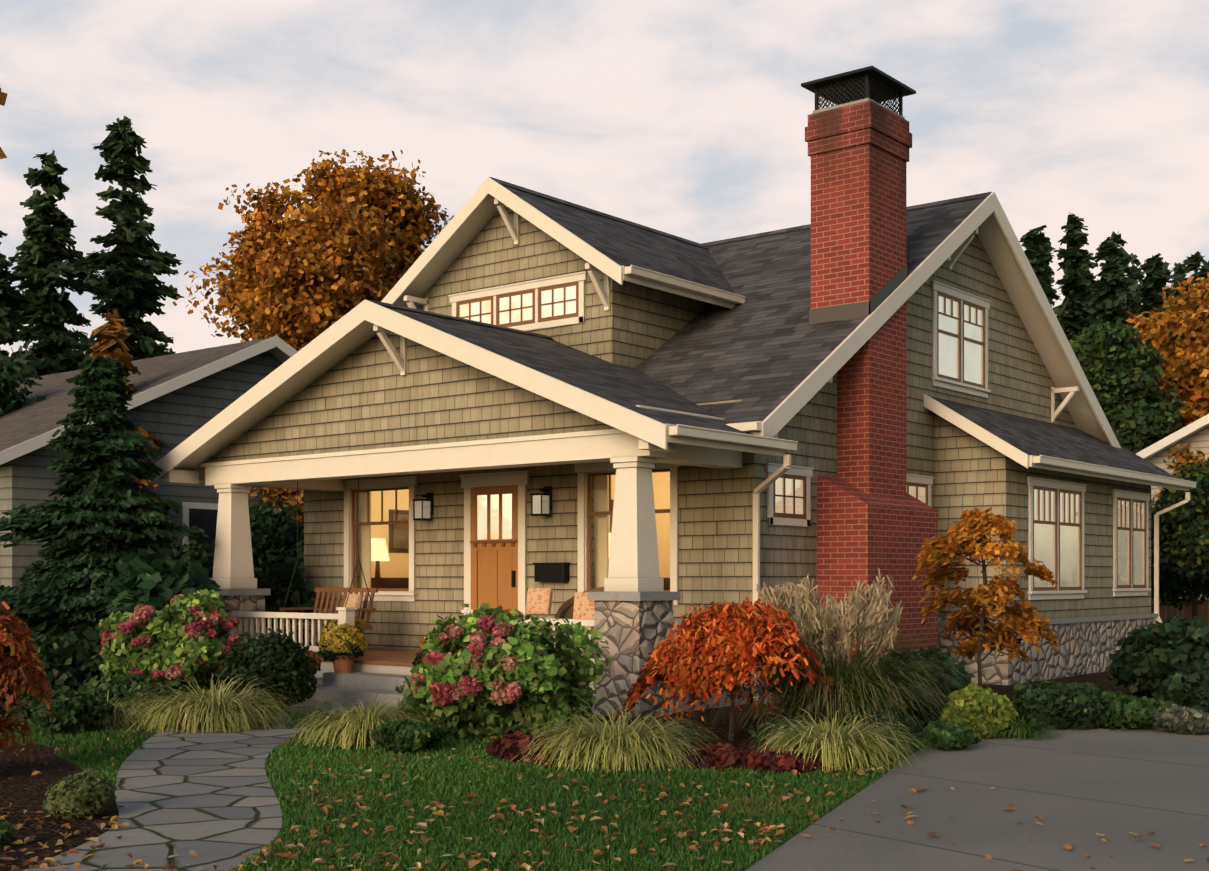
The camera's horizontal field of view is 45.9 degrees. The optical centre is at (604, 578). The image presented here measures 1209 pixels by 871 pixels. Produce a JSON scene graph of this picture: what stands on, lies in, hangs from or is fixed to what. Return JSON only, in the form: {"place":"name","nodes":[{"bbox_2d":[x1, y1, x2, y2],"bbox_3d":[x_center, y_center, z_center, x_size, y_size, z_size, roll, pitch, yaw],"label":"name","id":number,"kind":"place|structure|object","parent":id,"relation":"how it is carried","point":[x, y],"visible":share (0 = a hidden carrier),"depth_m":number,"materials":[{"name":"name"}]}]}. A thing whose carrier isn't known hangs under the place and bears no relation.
{"place":"outdoors","nodes":[
{"label":"outdoors","id":0,"kind":"place"},
{"bbox_2d":[0,741,118,870],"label":"bed soil","id":1,"kind":"structure","parent":0,"point":[23,790],"depth_m":9.88,"materials":[{"name":"brown soil"}]},
{"bbox_2d":[0,691,1208,870],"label":"fallen leaves","id":2,"kind":"object","parent":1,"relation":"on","point":[46,862],"visible":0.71,"depth_m":8.84,"materials":[{"name":"orange plant"}]},
{"bbox_2d":[22,699,396,870],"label":"flagstone path","id":3,"kind":"structure","parent":0,"point":[208,797],"depth_m":10.10,"materials":[{"name":"grey stone"}]},
{"bbox_2d":[293,655,354,701],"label":"porch flower pots","id":4,"kind":"object","parent":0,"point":[340,665],"visible":0.08,"depth_m":19.05,"materials":[{"name":"ceramic"}]},
{"bbox_2d":[359,472,669,589],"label":"lit windows","id":5,"kind":"structure","parent":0,"point":[391,535],"depth_m":23.16,"materials":[{"name":"yellow glass"}]},
{"bbox_2d":[0,697,1153,870],"bbox_3d":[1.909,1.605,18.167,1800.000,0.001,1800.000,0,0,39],"label":"lawn","id":6,"kind":"structure","parent":0,"point":[443,758],"depth_m":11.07,"materials":[{"name":"green plant"}]},
{"bbox_2d":[0,568,1062,773],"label":"ornamental grass","id":7,"kind":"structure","parent":6,"relation":"on","point":[832,632],"depth_m":14.35,"materials":[{"name":"green plant"}]},
{"bbox_2d":[0,508,1208,849],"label":"bed shrubs","id":8,"kind":"object","parent":6,"relation":"on","point":[734,644],"visible":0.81,"depth_m":14.87,"materials":[{"name":"green plant"}]},
{"bbox_2d":[100,594,524,706],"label":"flowers","id":9,"kind":"object","parent":8,"relation":"attached to","point":[510,693],"visible":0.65,"depth_m":16.65,"materials":[{"name":"pink plant"}]},
{"bbox_2d":[40,586,1200,794],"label":"shrubs","id":10,"kind":"object","parent":6,"relation":"on","point":[506,708],"visible":0.02,"depth_m":16.60,"materials":[{"name":"green"}]},
{"bbox_2d":[47,158,1205,740],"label":"trunks","id":11,"kind":"object","parent":6,"relation":"on","point":[1195,592],"visible":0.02,"depth_m":17.04,"materials":[{"name":"brown plant"}]},
{"bbox_2d":[0,116,1208,689],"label":"conifer trees","id":12,"kind":"object","parent":11,"relation":"attached to","point":[100,518],"visible":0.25,"depth_m":45.04,"materials":[{"name":"green plant"}]},
{"bbox_2d":[0,88,1208,610],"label":"autumn trees","id":13,"kind":"object","parent":11,"relation":"attached to","point":[340,256],"visible":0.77,"depth_m":37.98,"materials":[{"name":"orange plant"}]},
{"bbox_2d":[1136,414,1208,599],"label":"neighbour house","id":14,"kind":"structure","parent":6,"relation":"on","point":[1195,434],"depth_m":39.55,"materials":[{"name":"beige paint"}]},
{"bbox_2d":[1151,592,1208,627],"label":"garden fence","id":15,"kind":"object","parent":6,"relation":"on","point":[1166,612],"visible":0.02,"depth_m":35.16,"materials":[{"name":"brown wood"}]},
{"bbox_2d":[555,587,603,656],"bbox_3d":[-0.200,0.555,18.656,1.026,0.900,0.918,0,0,39],"label":"porch chair","id":16,"kind":"object","parent":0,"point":[566,609],"visible":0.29,"depth_m":19.01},
{"bbox_3d":[-0.237,0.635,18.610,0.692,0.120,0.692,0,0,39],"label":"porch chair seat cushion","id":17,"kind":"object","parent":16,"relation":"on","visible":0},
{"bbox_2d":[573,592,593,618],"bbox_3d":[-0.198,0.385,18.579,0.415,0.415,0.150,0,-15,14],"label":"cushion","id":18,"kind":"object","parent":17,"relation":"on","point":[583,607],"visible":0.44,"depth_m":18.53,"materials":[{"name":"fabric"}]},
{"bbox_2d":[0,0,1208,356],"label":"sky","id":19,"kind":"structure","parent":0,"point":[686,119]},
{"bbox_2d":[204,208,1150,688],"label":"house walls","id":20,"kind":"structure","parent":0,"point":[366,396],"depth_m":21.21,"materials":[{"name":"beige wood"}]},
{"bbox_2d":[315,485,590,672],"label":"house fixtures","id":21,"kind":"object","parent":20,"relation":"attached to","point":[494,573],"visible":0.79,"depth_m":20.89,"materials":[{"name":"brown wood"}]},
{"bbox_2d":[151,177,1189,695],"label":"house trim","id":22,"kind":"structure","parent":20,"relation":"attached to","point":[633,449],"depth_m":20.03,"materials":[{"name":"beige wood"}]},
{"bbox_2d":[280,478,377,629],"bbox_3d":[-4.159,-0.470,21.552,1.460,2.470,0.705,0,0,39],"label":"porch swing","id":23,"kind":"object","parent":22,"relation":"hanging from","point":[364,609],"visible":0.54,"depth_m":21.79,"materials":[{"name":"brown wood"}]},
{"bbox_2d":[343,594,362,616],"bbox_3d":[-3.779,0.445,21.307,0.160,0.435,0.435,21,-11,-29],"label":"cushion","id":24,"kind":"object","parent":23,"relation":"on","point":[354,600],"visible":0.46,"depth_m":21.15,"materials":[{"name":"beige fabric"}]},
{"bbox_2d":[525,588,552,614],"bbox_3d":[-0.861,0.305,18.792,0.356,0.356,0.130,0,-12,29],"label":"cushion","id":25,"kind":"object","parent":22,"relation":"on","point":[538,601],"visible":0.96,"depth_m":18.73,"materials":[{"name":"beige fabric"}]},
{"bbox_2d":[624,265,1196,685],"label":"rain gutters","id":26,"kind":"object","parent":22,"relation":"attached to","point":[693,432],"visible":0.79,"depth_m":20.15,"materials":[{"name":"beige metal"}]},
{"bbox_2d":[174,177,1178,478],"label":"house roof","id":27,"kind":"structure","parent":20,"relation":"on","point":[764,351],"depth_m":21.39,"materials":[{"name":"grey"}]},
{"bbox_2d":[353,281,1145,591],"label":"window frames","id":28,"kind":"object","parent":20,"relation":"in","point":[783,476],"visible":0.6,"depth_m":22.46,"materials":[{"name":"wood"}]},
{"bbox_2d":[355,285,1143,589],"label":"window panes","id":29,"kind":"structure","parent":28,"relation":"in","point":[1044,543],"depth_m":22.54,"materials":[{"name":"clear glass"}]},
{"bbox_2d":[216,589,1157,717],"bbox_3d":[1.857,0.880,23.780,9.620,1.450,15.120,0,0,39],"label":"stone base","id":30,"kind":"object","parent":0,"point":[632,627],"visible":0.31,"depth_m":18.55,"materials":[{"name":"grey stone"}]},
{"bbox_2d":[381,671,1152,764],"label":"bed soil","id":31,"kind":"structure","parent":0,"point":[741,737],"depth_m":16.30,"materials":[{"name":"brown soil"}]},
{"bbox_2d":[805,98,937,673],"bbox_3d":[3.647,-2.485,20.087,1.260,8.180,2.070,0,0,39],"label":"house chimney","id":32,"kind":"object","parent":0,"point":[873,516],"visible":0.83,"depth_m":19.72,"materials":[{"name":"red brick"}]},
{"bbox_2d":[801,66,915,115],"bbox_3d":[3.602,-6.780,20.206,1.120,0.410,1.300,0,0,39],"label":"chimney cap","id":33,"kind":"object","parent":32,"relation":"on","point":[877,85],"visible":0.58,"depth_m":19.96,"materials":[{"name":"black metal"}]},
{"bbox_2d":[744,698,1208,870],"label":"driveway","id":34,"kind":"structure","parent":0,"point":[1081,788],"depth_m":9.76,"materials":[{"name":"concrete"}]},
{"label":"bed soil","id":35,"kind":"structure","parent":0,"visible":0},
{"bbox_2d":[0,336,297,640],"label":"neighbour house","id":36,"kind":"structure","parent":35,"relation":"on","point":[178,399],"depth_m":27.87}
]}

